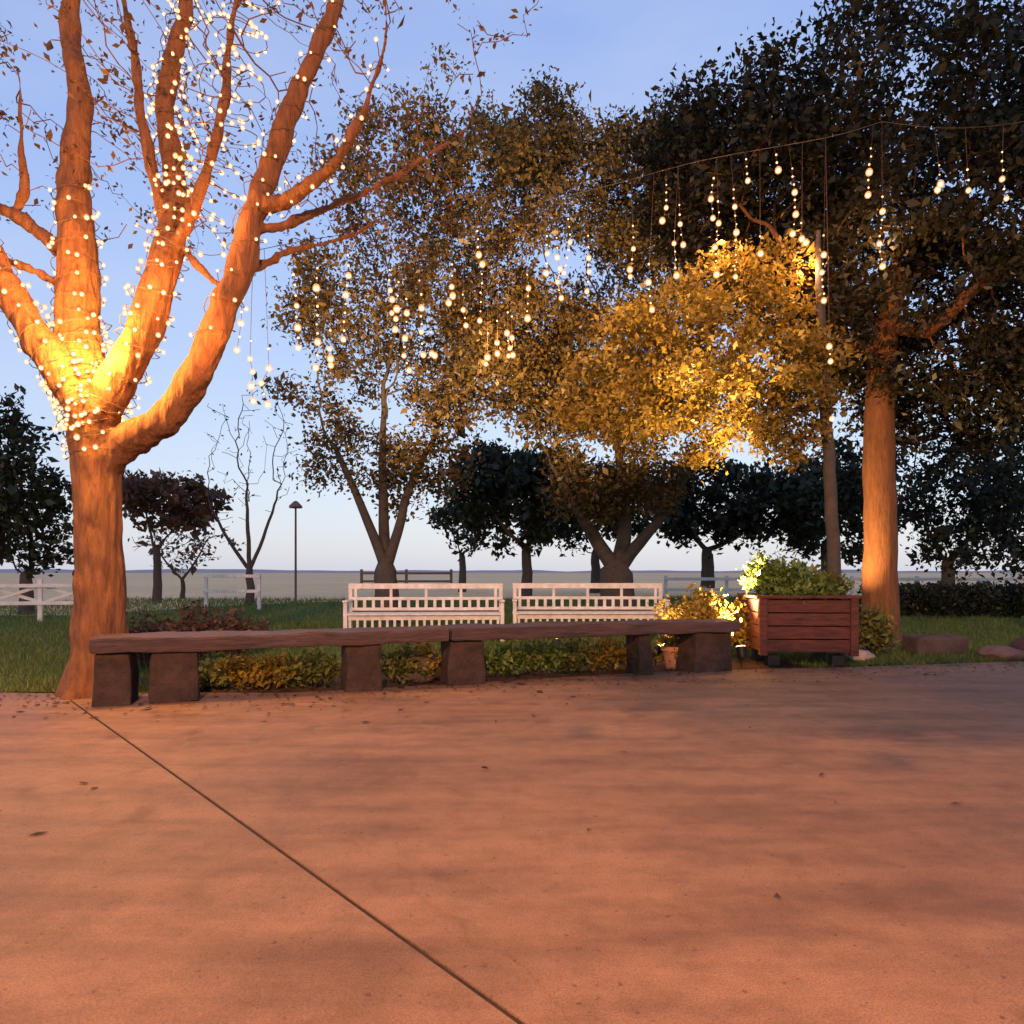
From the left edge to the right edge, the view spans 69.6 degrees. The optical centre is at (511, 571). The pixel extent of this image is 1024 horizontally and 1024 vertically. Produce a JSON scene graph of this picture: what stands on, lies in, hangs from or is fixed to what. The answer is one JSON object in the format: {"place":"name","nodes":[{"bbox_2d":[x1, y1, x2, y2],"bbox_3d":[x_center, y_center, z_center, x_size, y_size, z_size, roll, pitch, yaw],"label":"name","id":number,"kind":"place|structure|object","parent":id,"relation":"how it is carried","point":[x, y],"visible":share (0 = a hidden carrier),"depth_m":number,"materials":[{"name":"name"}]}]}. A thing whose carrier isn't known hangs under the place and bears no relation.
{"place":"outdoors","nodes":[
{"label":"outdoors","id":0,"kind":"place"},
{"bbox_2d":[0,692,516,1023],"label":"patio","id":1,"kind":"structure","parent":0,"point":[137,886],"depth_m":2.30,"materials":[{"name":"concrete"}]},
{"bbox_2d":[0,569,1022,572],"bbox_3d":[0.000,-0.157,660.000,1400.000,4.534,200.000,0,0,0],"label":"hills","id":2,"kind":"structure","parent":0,"point":[305,571],"depth_m":600.29,"materials":[{"name":"grey"}]},
{"bbox_2d":[0,573,1023,614],"bbox_3d":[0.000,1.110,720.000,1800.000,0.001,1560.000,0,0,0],"label":"ground","id":3,"kind":"structure","parent":0,"point":[309,585],"depth_m":68.20,"materials":[{"name":"plant"}]},
{"bbox_2d":[0,445,27,565],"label":"shadowy tree","id":4,"kind":"object","parent":3,"relation":"on","point":[14,553],"visible":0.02,"depth_m":20.36,"materials":[{"name":"green plant"}]},
{"bbox_2d":[0,383,73,614],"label":"shadowy tree","id":5,"kind":"object","parent":3,"relation":"on","point":[51,501],"visible":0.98,"depth_m":18.80,"materials":[{"name":"green plant"}]},
{"bbox_2d":[122,467,236,602],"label":"russet tree","id":6,"kind":"object","parent":3,"relation":"on","point":[187,502],"visible":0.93,"depth_m":25.64,"materials":[{"name":"brown plant"}]},
{"bbox_2d":[127,524,245,598],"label":"tree","id":7,"kind":"object","parent":3,"relation":"on","point":[201,544],"visible":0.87,"depth_m":29.92,"materials":[{"name":"brown plant"}]},
{"bbox_2d":[360,569,452,582],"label":"brown fence","id":8,"kind":"object","parent":3,"relation":"on","point":[406,573],"visible":0.73,"depth_m":45.88,"materials":[{"name":"wood"}]},
{"bbox_2d":[420,482,503,591],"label":"dark tree","id":9,"kind":"object","parent":3,"relation":"on","point":[457,539],"visible":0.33,"depth_m":39.81,"materials":[{"name":"green plant"}]},
{"bbox_2d":[425,426,600,595],"bbox_3d":[0.317,-2.427,30.177,7.586,7.288,5.751,0,0,0],"label":"dark tree","id":10,"kind":"object","parent":3,"relation":"on","point":[501,481],"visible":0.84,"depth_m":29.19,"materials":[{"name":"green plant"}]},
{"bbox_2d":[543,456,659,592],"bbox_3d":[4.499,-2.423,37.930,6.997,7.308,6.436,0,0,42],"label":"dark tree","id":11,"kind":"object","parent":3,"relation":"on","point":[595,562],"visible":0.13,"depth_m":37.77,"materials":[{"name":"green plant"}]},
{"bbox_2d":[636,447,842,596],"bbox_3d":[9.783,-2.176,31.808,9.208,6.836,5.718,0,0,0],"label":"dark tree","id":12,"kind":"object","parent":3,"relation":"on","point":[747,514],"visible":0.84,"depth_m":31.14,"materials":[{"name":"green plant"}]},
{"bbox_2d":[755,435,913,571],"bbox_3d":[14.922,-2.568,34.209,6.161,7.665,5.750,0,0,-25],"label":"dark tree","id":13,"kind":"object","parent":3,"relation":"on","point":[849,490],"visible":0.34,"depth_m":33.30,"materials":[{"name":"green plant"}]},
{"bbox_2d":[0,594,1023,693],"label":"lawn","id":14,"kind":"structure","parent":0,"point":[4,627],"depth_m":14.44,"materials":[{"name":"plant"}]},
{"bbox_2d":[0,579,73,621],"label":"white fence","id":15,"kind":"object","parent":14,"relation":"on","point":[39,586],"visible":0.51,"depth_m":16.09,"materials":[{"name":"paint"}]},
{"bbox_2d":[126,609,185,669],"bbox_3d":[-4.034,0.743,8.178,0.944,0.694,0.786,0,0,0],"label":"brown shrub","id":16,"kind":"object","parent":14,"relation":"on","point":[141,629],"visible":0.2,"depth_m":8.11,"materials":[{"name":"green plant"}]},
{"bbox_2d":[144,599,238,660],"bbox_3d":[-3.817,0.705,8.733,1.045,0.770,0.804,0,0,-26],"label":"brown shrub","id":17,"kind":"object","parent":14,"relation":"on","point":[191,624],"visible":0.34,"depth_m":8.72,"materials":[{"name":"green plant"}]},
{"bbox_2d":[203,574,260,609],"bbox_3d":[-7.971,0.585,20.979,1.616,1.050,0.132,0,0,0],"label":"white fence","id":18,"kind":"object","parent":14,"relation":"on","point":[206,591],"visible":0.83,"depth_m":20.91,"materials":[{"name":"paint"}]},
{"bbox_2d":[198,605,270,657],"bbox_3d":[-3.510,0.758,9.220,0.976,0.665,0.839,0,0,0],"label":"brown shrub","id":19,"kind":"object","parent":14,"relation":"on","point":[252,626],"visible":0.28,"depth_m":9.20,"materials":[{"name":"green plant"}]},
{"bbox_2d":[204,391,296,604],"bbox_3d":[-8.583,-2.388,24.018,3.190,7.201,2.359,0,0,0],"label":"bare tree","id":20,"kind":"object","parent":14,"relation":"on","point":[248,566],"visible":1,"depth_m":23.90,"materials":[{"name":"brown plant"}]},
{"bbox_2d":[289,501,302,604],"bbox_3d":[-7.054,-0.550,24.000,0.440,3.520,0.433,0,0,0],"label":"lamp post","id":21,"kind":"object","parent":14,"relation":"on","point":[295,505],"visible":0.92,"depth_m":23.97,"materials":[{"name":"metal"}]},
{"bbox_2d":[247,42,584,625],"bbox_3d":[-1.863,-4.339,14.935,6.754,11.105,5.048,0,0,0],"label":"lawn tree","id":22,"kind":"object","parent":14,"relation":"on","point":[385,546],"visible":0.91,"depth_m":14.50,"materials":[{"name":"green plant"}]},
{"bbox_2d":[342,583,504,641],"bbox_3d":[-1.380,0.645,11.700,2.510,0.905,0.600,0,0,-3],"label":"white bench","id":23,"kind":"object","parent":14,"relation":"on","point":[349,615],"visible":0.79,"depth_m":11.89,"materials":[{"name":"paint"}]},
{"bbox_2d":[9,656,850,692],"bbox_3d":[-0.300,1.092,7.777,8.952,0.001,1.743,0,0,-13],"label":"planting bed","id":24,"kind":"object","parent":14,"relation":"on","point":[757,664],"visible":0.12,"depth_m":7.66,"materials":[{"name":"soil"}]},
{"bbox_2d":[199,650,237,691],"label":"bed plant","id":25,"kind":"object","parent":24,"relation":"on","point":[208,675],"visible":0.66,"depth_m":6.72,"materials":[{"name":"green plant"}]},
{"bbox_2d":[211,649,275,689],"bbox_3d":[-2.503,0.918,6.902,0.694,0.434,0.516,0,0,0],"label":"bed plant","id":26,"kind":"object","parent":24,"relation":"on","point":[240,670],"visible":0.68,"depth_m":6.83,"materials":[{"name":"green plant"}]},
{"bbox_2d":[0,0,541,700],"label":"bare limbed tree","id":27,"kind":"object","parent":24,"relation":"on","point":[100,594],"visible":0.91,"depth_m":6.42,"materials":[{"name":"brown plant"}]},
{"bbox_2d":[0,239,95,436],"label":"light string","id":28,"kind":"object","parent":27,"relation":"attached to","point":[44,340],"visible":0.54,"depth_m":6.35,"materials":[{"name":"glass"}]},
{"bbox_2d":[39,356,125,458],"bbox_3d":[-3.796,-1.446,6.541,0.736,0.903,0.583,0,0,0],"label":"light string","id":29,"kind":"object","parent":27,"relation":"attached to","point":[45,389],"visible":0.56,"depth_m":6.31,"materials":[{"name":"glass"}]},
{"bbox_2d":[45,183,126,422],"bbox_3d":[-3.883,-2.416,6.668,0.904,2.319,0.534,0,0,32],"label":"light string","id":30,"kind":"object","parent":27,"relation":"attached to","point":[77,272],"visible":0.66,"depth_m":6.62,"materials":[{"name":"glass"}]},
{"bbox_2d":[45,316,132,431],"bbox_3d":[-3.830,-1.753,6.638,0.869,1.070,0.640,0,0,31],"label":"light string","id":31,"kind":"object","parent":27,"relation":"attached to","point":[72,361],"visible":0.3,"depth_m":6.42,"materials":[{"name":"glass"}]},
{"bbox_2d":[59,0,198,430],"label":"light string","id":32,"kind":"object","parent":27,"relation":"attached to","point":[141,260],"visible":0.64,"depth_m":6.45,"materials":[{"name":"white metal"}]},
{"bbox_2d":[64,0,198,434],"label":"light string","id":33,"kind":"object","parent":27,"relation":"attached to","point":[161,264],"visible":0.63,"depth_m":6.46,"materials":[{"name":"white metal"}]},
{"bbox_2d":[156,0,251,251],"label":"light string","id":34,"kind":"object","parent":27,"relation":"attached to","point":[208,139],"visible":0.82,"depth_m":6.33,"materials":[{"name":"white metal"}]},
{"bbox_2d":[135,0,280,257],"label":"light string","id":35,"kind":"object","parent":27,"relation":"attached to","point":[242,128],"visible":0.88,"depth_m":6.29,"materials":[{"name":"white metal"}]},
{"bbox_2d":[157,0,259,225],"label":"light string","id":36,"kind":"object","parent":27,"relation":"attached to","point":[212,163],"visible":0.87,"depth_m":6.32,"materials":[{"name":"white metal"}]},
{"bbox_2d":[188,0,346,336],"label":"light string","id":37,"kind":"object","parent":27,"relation":"attached to","point":[264,154],"visible":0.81,"depth_m":6.48,"materials":[{"name":"white metal"}]},
{"bbox_2d":[264,36,388,218],"bbox_3d":[-1.621,-3.770,6.285,1.167,1.316,0.268,0,0,21],"label":"light string","id":38,"kind":"object","parent":27,"relation":"attached to","point":[336,139],"visible":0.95,"depth_m":6.17,"materials":[{"name":"white metal"}]},
{"bbox_2d":[260,121,881,249],"bbox_3d":[0.820,-4.056,8.153,7.088,2.530,1.224,0,0,-19],"label":"light cable","id":39,"kind":"object","parent":27,"relation":"attached to","point":[571,194],"visible":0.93,"depth_m":8.70,"materials":[{"name":"black rubber"}]},
{"bbox_2d":[233,299,244,353],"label":"hanging light strand","id":40,"kind":"object","parent":39,"relation":"hanging from","point":[236,349],"visible":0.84,"depth_m":6.44,"materials":[{"name":"glass"}]},
{"bbox_2d":[247,279,256,403],"bbox_3d":[-2.315,-2.166,6.536,0.084,1.358,0.087,0,0,0],"label":"hanging light strand","id":41,"kind":"object","parent":39,"relation":"hanging from","point":[250,385],"visible":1,"depth_m":6.53,"materials":[{"name":"glass"}]},
{"bbox_2d":[258,249,272,407],"bbox_3d":[-2.227,-2.196,6.647,0.067,1.439,0.134,0,0,42],"label":"hanging light strand","id":42,"kind":"object","parent":39,"relation":"hanging from","point":[268,368],"visible":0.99,"depth_m":6.65,"materials":[{"name":"glass"}]},
{"bbox_2d":[291,245,300,350],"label":"hanging light strand","id":43,"kind":"object","parent":39,"relation":"hanging from","point":[297,327],"visible":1,"depth_m":6.91,"materials":[{"name":"glass"}]},
{"bbox_2d":[312,242,320,370],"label":"hanging light strand","id":44,"kind":"object","parent":39,"relation":"hanging from","point":[317,340],"visible":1,"depth_m":7.17,"materials":[{"name":"glass"}]},
{"bbox_2d":[327,239,333,368],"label":"hanging light strand","id":45,"kind":"object","parent":39,"relation":"hanging from","point":[330,358],"visible":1,"depth_m":7.31,"materials":[{"name":"glass"}]},
{"bbox_2d":[340,239,351,342],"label":"hanging light strand","id":46,"kind":"object","parent":39,"relation":"hanging from","point":[345,294],"visible":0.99,"depth_m":7.40,"materials":[{"name":"glass"}]},
{"bbox_2d":[392,237,401,332],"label":"hanging light strand","id":47,"kind":"object","parent":39,"relation":"hanging from","point":[396,309],"visible":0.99,"depth_m":7.81,"materials":[{"name":"glass"}]},
{"bbox_2d":[401,227,411,373],"bbox_3d":[-1.120,-2.874,7.804,0.135,1.559,0.083,0,0,45],"label":"hanging light strand","id":48,"kind":"object","parent":39,"relation":"hanging from","point":[405,339],"visible":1,"depth_m":7.80,"materials":[{"name":"glass"}]},
{"bbox_2d":[416,229,425,357],"bbox_3d":[-0.966,-3.006,7.901,0.107,1.421,0.082,0,0,-37],"label":"hanging light strand","id":49,"kind":"object","parent":39,"relation":"hanging from","point":[421,307],"visible":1,"depth_m":7.89,"materials":[{"name":"glass"}]},
{"bbox_2d":[461,231,468,327],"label":"hanging light strand","id":50,"kind":"object","parent":39,"relation":"hanging from","point":[463,310],"visible":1,"depth_m":8.16,"materials":[{"name":"glass"}]},
{"bbox_2d":[476,221,484,323],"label":"hanging light strand","id":51,"kind":"object","parent":39,"relation":"hanging from","point":[481,265],"visible":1,"depth_m":8.22,"materials":[{"name":"glass"}]},
{"bbox_2d":[484,271,490,366],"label":"hanging light strand","id":52,"kind":"object","parent":39,"relation":"hanging from","point":[487,356],"visible":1,"depth_m":8.25,"materials":[{"name":"glass"}]},
{"bbox_2d":[504,218,511,358],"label":"hanging light strand","id":53,"kind":"object","parent":39,"relation":"hanging from","point":[507,334],"visible":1,"depth_m":8.40,"materials":[{"name":"glass"}]},
{"bbox_2d":[554,203,563,300],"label":"hanging light strand","id":54,"kind":"object","parent":39,"relation":"hanging from","point":[560,268],"visible":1,"depth_m":8.64,"materials":[{"name":"glass"}]},
{"bbox_2d":[584,200,591,293],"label":"hanging light strand","id":55,"kind":"object","parent":39,"relation":"hanging from","point":[588,258],"visible":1,"depth_m":8.82,"materials":[{"name":"glass"}]},
{"bbox_2d":[627,188,635,278],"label":"hanging light strand","id":56,"kind":"object","parent":39,"relation":"hanging from","point":[630,268],"visible":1,"depth_m":8.94,"materials":[{"name":"glass"}]},
{"bbox_2d":[645,181,654,312],"bbox_3d":[1.677,-3.987,8.942,0.078,1.707,0.134,0,0,-37],"label":"hanging light strand","id":57,"kind":"object","parent":39,"relation":"hanging from","point":[648,281],"visible":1,"depth_m":8.94,"materials":[{"name":"glass"}]},
{"bbox_2d":[712,178,720,277],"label":"hanging light strand","id":58,"kind":"object","parent":39,"relation":"hanging from","point":[716,273],"visible":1,"depth_m":8.87,"materials":[{"name":"glass"}]},
{"bbox_2d":[730,155,739,279],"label":"hanging light strand","id":59,"kind":"object","parent":39,"relation":"hanging from","point":[736,232],"visible":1,"depth_m":8.87,"materials":[{"name":"glass"}]},
{"bbox_2d":[789,149,798,236],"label":"hanging light strand","id":60,"kind":"object","parent":39,"relation":"hanging from","point":[792,233],"visible":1,"depth_m":8.84,"materials":[{"name":"glass"}]},
{"bbox_2d":[819,138,826,303],"bbox_3d":[3.722,-4.195,8.796,0.082,1.987,0.115,0,0,0],"label":"hanging light strand","id":61,"kind":"object","parent":39,"relation":"hanging from","point":[823,255],"visible":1,"depth_m":8.79,"materials":[{"name":"glass"}]},
{"bbox_2d":[826,183,833,363],"bbox_3d":[3.795,-3.829,8.788,0.075,2.719,0.093,0,0,-28],"label":"hanging light strand","id":62,"kind":"object","parent":39,"relation":"hanging from","point":[829,346],"visible":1,"depth_m":8.79,"materials":[{"name":"glass"}]},
{"bbox_2d":[826,170,833,421],"bbox_3d":[3.798,-3.489,8.793,0.100,3.398,0.062,0,0,0],"label":"hanging light strand","id":63,"kind":"object","parent":39,"relation":"hanging from","point":[831,418],"visible":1,"depth_m":8.79,"materials":[{"name":"white metal"}]},
{"bbox_2d":[865,132,872,198],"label":"hanging light strand","id":64,"kind":"object","parent":39,"relation":"hanging from","point":[869,171],"visible":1,"depth_m":8.71,"materials":[{"name":"glass"}]},
{"bbox_2d":[876,193,885,269],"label":"hanging light strand","id":65,"kind":"object","parent":39,"relation":"hanging from","point":[882,211],"visible":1,"depth_m":8.69,"materials":[{"name":"glass"}]},
{"bbox_2d":[238,650,305,689],"bbox_3d":[-2.235,0.935,6.899,0.680,0.406,0.572,0,0,0],"label":"bed plant","id":66,"kind":"object","parent":24,"relation":"on","point":[277,664],"visible":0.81,"depth_m":6.78,"materials":[{"name":"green plant"}]},
{"bbox_2d":[277,646,341,688],"bbox_3d":[-1.886,0.919,6.950,0.707,0.440,0.552,0,0,-18],"label":"bed plant","id":67,"kind":"object","parent":24,"relation":"on","point":[313,671],"visible":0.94,"depth_m":6.86,"materials":[{"name":"green plant"}]},
{"bbox_2d":[381,643,434,684],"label":"bed plant","id":68,"kind":"object","parent":24,"relation":"on","point":[389,661],"visible":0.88,"depth_m":7.11,"materials":[{"name":"green plant"}]},
{"bbox_2d":[395,652,440,683],"bbox_3d":[-0.929,0.942,7.286,0.527,0.296,0.410,0,0,0],"label":"boulder","id":69,"kind":"object","parent":24,"relation":"on","point":[414,676],"visible":0.58,"depth_m":7.15,"materials":[{"name":"stone"}]},
{"bbox_2d":[401,642,440,679],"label":"bed plant","id":70,"kind":"object","parent":24,"relation":"on","point":[423,649],"visible":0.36,"depth_m":7.22,"materials":[{"name":"green plant"}]},
{"bbox_2d":[484,640,538,676],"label":"bed plant","id":71,"kind":"object","parent":24,"relation":"on","point":[504,661],"visible":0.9,"depth_m":7.53,"materials":[{"name":"green plant"}]},
{"bbox_2d":[510,638,566,675],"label":"bed plant","id":72,"kind":"object","parent":24,"relation":"on","point":[545,662],"visible":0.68,"depth_m":7.69,"materials":[{"name":"green plant"}]},
{"bbox_2d":[542,636,605,674],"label":"bed plant","id":73,"kind":"object","parent":24,"relation":"on","point":[571,659],"visible":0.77,"depth_m":7.83,"materials":[{"name":"green plant"}]},
{"bbox_2d":[579,636,625,671],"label":"bed plant","id":74,"kind":"object","parent":24,"relation":"on","point":[611,655],"visible":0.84,"depth_m":7.99,"materials":[{"name":"green plant"}]},
{"bbox_2d":[652,635,679,663],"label":"bed plant","id":75,"kind":"object","parent":24,"relation":"on","point":[661,657],"visible":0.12,"depth_m":8.33,"materials":[{"name":"green plant"}]},
{"bbox_2d":[661,645,678,668],"bbox_3d":[1.837,0.965,8.300,0.310,0.250,0.310,0,0,0],"label":"clay pot","id":76,"kind":"object","parent":24,"relation":"on","point":[667,651],"visible":0.52,"depth_m":8.21,"materials":[{"name":"ceramic"}]},
{"bbox_2d":[653,634,679,652],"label":"potted plant","id":77,"kind":"object","parent":76,"relation":"in","point":[667,640],"visible":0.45,"depth_m":8.25,"materials":[{"name":"green plant"}]},
{"bbox_2d":[647,582,741,640],"bbox_3d":[2.210,0.600,8.748,0.962,0.980,0.864,0,0,-35],"label":"golden shrub","id":78,"kind":"object","parent":24,"relation":"on","point":[695,610],"visible":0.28,"depth_m":8.67,"materials":[{"name":"yellow plant"}]},
{"bbox_2d":[735,645,745,666],"bbox_3d":[2.618,0.990,8.409,0.120,0.301,0.141,0,0,0],"label":"ground spotlight","id":79,"kind":"object","parent":24,"relation":"on","point":[741,651],"visible":0.91,"depth_m":8.37,"materials":[{"name":"black metal"}]},
{"bbox_2d":[728,591,754,660],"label":"golden shrub","id":80,"kind":"object","parent":24,"relation":"on","point":[745,632],"visible":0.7,"depth_m":8.93,"materials":[{"name":"yellow plant"}]},
{"bbox_2d":[737,593,861,666],"bbox_3d":[3.380,0.678,8.750,1.160,0.814,0.930,0,0,3],"label":"planter box","id":81,"kind":"object","parent":24,"relation":"on","point":[819,629],"visible":0.86,"depth_m":8.34,"materials":[{"name":"brown wood"}]},
{"bbox_2d":[735,548,820,599],"bbox_3d":[3.146,0.044,8.733,0.997,0.653,0.694,0,0,0],"label":"tub plant","id":82,"kind":"object","parent":81,"relation":"in","point":[765,576],"visible":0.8,"depth_m":8.63,"materials":[{"name":"green plant"}]},
{"bbox_2d":[773,571,844,603],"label":"tub plant","id":83,"kind":"object","parent":81,"relation":"in","point":[805,586],"visible":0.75,"depth_m":8.38,"materials":[{"name":"green plant"}]},
{"bbox_2d":[810,560,854,599],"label":"tub plant","id":84,"kind":"object","parent":81,"relation":"in","point":[834,578],"visible":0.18,"depth_m":8.67,"materials":[{"name":"green plant"}]},
{"bbox_2d":[512,583,669,639],"bbox_3d":[1.260,0.645,12.000,2.510,0.905,0.600,0,0,0],"label":"white bench","id":85,"kind":"object","parent":14,"relation":"on","point":[584,615],"visible":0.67,"depth_m":12.24,"materials":[{"name":"paint"}]},
{"bbox_2d":[426,64,771,610],"bbox_3d":[2.416,-4.992,17.111,8.810,12.426,5.253,0,0,0],"label":"lawn tree","id":86,"kind":"object","parent":14,"relation":"on","point":[612,239],"visible":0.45,"depth_m":16.32,"materials":[{"name":"green plant"}]},
{"bbox_2d":[535,213,873,653],"bbox_3d":[2.520,-1.747,9.818,4.440,5.828,2.712,0,0,0],"label":"slender tree","id":87,"kind":"object","parent":14,"relation":"on","point":[784,387],"visible":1,"depth_m":9.52,"materials":[{"name":"yellow plant"}]},
{"bbox_2d":[612,0,1023,642],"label":"spreading tree","id":88,"kind":"object","parent":14,"relation":"on","point":[950,232],"visible":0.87,"depth_m":10.76,"materials":[{"name":"green plant"}]},
{"bbox_2d":[664,576,1023,599],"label":"white fence","id":89,"kind":"object","parent":14,"relation":"on","point":[726,579],"visible":0.49,"depth_m":28.58,"materials":[{"name":"paint"}]},
{"bbox_2d":[844,649,874,661],"bbox_3d":[4.248,1.021,8.996,0.355,0.139,0.335,0,0,0],"label":"edging stone","id":90,"kind":"object","parent":14,"relation":"on","point":[866,655],"visible":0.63,"depth_m":8.88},
{"bbox_2d":[859,601,904,655],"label":"shrub","id":91,"kind":"object","parent":14,"relation":"on","point":[875,634],"visible":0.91,"depth_m":9.34,"materials":[{"name":"green plant"}]},
{"bbox_2d":[903,634,968,654],"bbox_3d":[5.604,0.966,9.748,0.720,0.256,0.384,0,0,-5],"label":"edging stone","id":92,"kind":"object","parent":14,"relation":"on","point":[928,643],"visible":0.86,"depth_m":9.58,"materials":[{"name":"stone"}]},
{"bbox_2d":[856,580,1023,618],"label":"hedge","id":93,"kind":"object","parent":14,"relation":"on","point":[964,599],"visible":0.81,"depth_m":17.19,"materials":[{"name":"green plant"}]},
{"bbox_2d":[895,416,1023,595],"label":"gappy tree","id":94,"kind":"object","parent":14,"relation":"on","point":[980,500],"visible":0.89,"depth_m":19.58,"materials":[{"name":"green plant"}]},
{"bbox_2d":[963,403,1023,582],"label":"gappy tree","id":95,"kind":"object","parent":14,"relation":"on","point":[1020,545],"visible":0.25,"depth_m":21.89,"materials":[{"name":"green plant"}]},
{"bbox_2d":[977,645,1023,660],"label":"edging stone","id":96,"kind":"object","parent":14,"relation":"on","point":[1002,651],"visible":0.87,"depth_m":8.98,"materials":[{"name":"stone"}]},
{"bbox_2d":[1009,635,1023,649],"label":"edging stone","id":97,"kind":"object","parent":14,"relation":"on","point":[1017,643],"visible":0.55,"depth_m":9.15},
{"bbox_2d":[0,0,1023,570],"label":"sky","id":98,"kind":"structure","parent":0,"point":[621,49],"materials":[{"name":"blue"}]},
{"bbox_2d":[71,661,1023,1023],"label":"patio","id":99,"kind":"structure","parent":0,"point":[893,877],"depth_m":3.13,"materials":[{"name":"concrete"}]},
{"bbox_2d":[91,625,448,706],"bbox_3d":[-2.043,0.822,6.553,2.970,0.606,0.463,0,0,-21],"label":"bench","id":100,"kind":"object","parent":99,"relation":"on","point":[174,668],"visible":0.95,"depth_m":6.14,"materials":[{"name":"wood"}]},
{"bbox_2d":[71,701,523,1023],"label":"paving joint","id":101,"kind":"object","parent":99,"relation":"on","point":[495,1005],"visible":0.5,"depth_m":2.40,"materials":[{"name":"soil"}]},
{"bbox_2d":[0,655,1023,897],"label":"fallen leaves","id":102,"kind":"object","parent":99,"relation":"on","point":[776,894],"visible":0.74,"depth_m":6.90,"materials":[{"name":"brown plant"}]},
{"bbox_2d":[440,619,740,685],"bbox_3d":[0.878,0.824,7.670,3.284,0.607,0.461,0,0,-20],"label":"bench","id":103,"kind":"object","parent":99,"relation":"on","point":[704,645],"visible":0.94,"depth_m":7.62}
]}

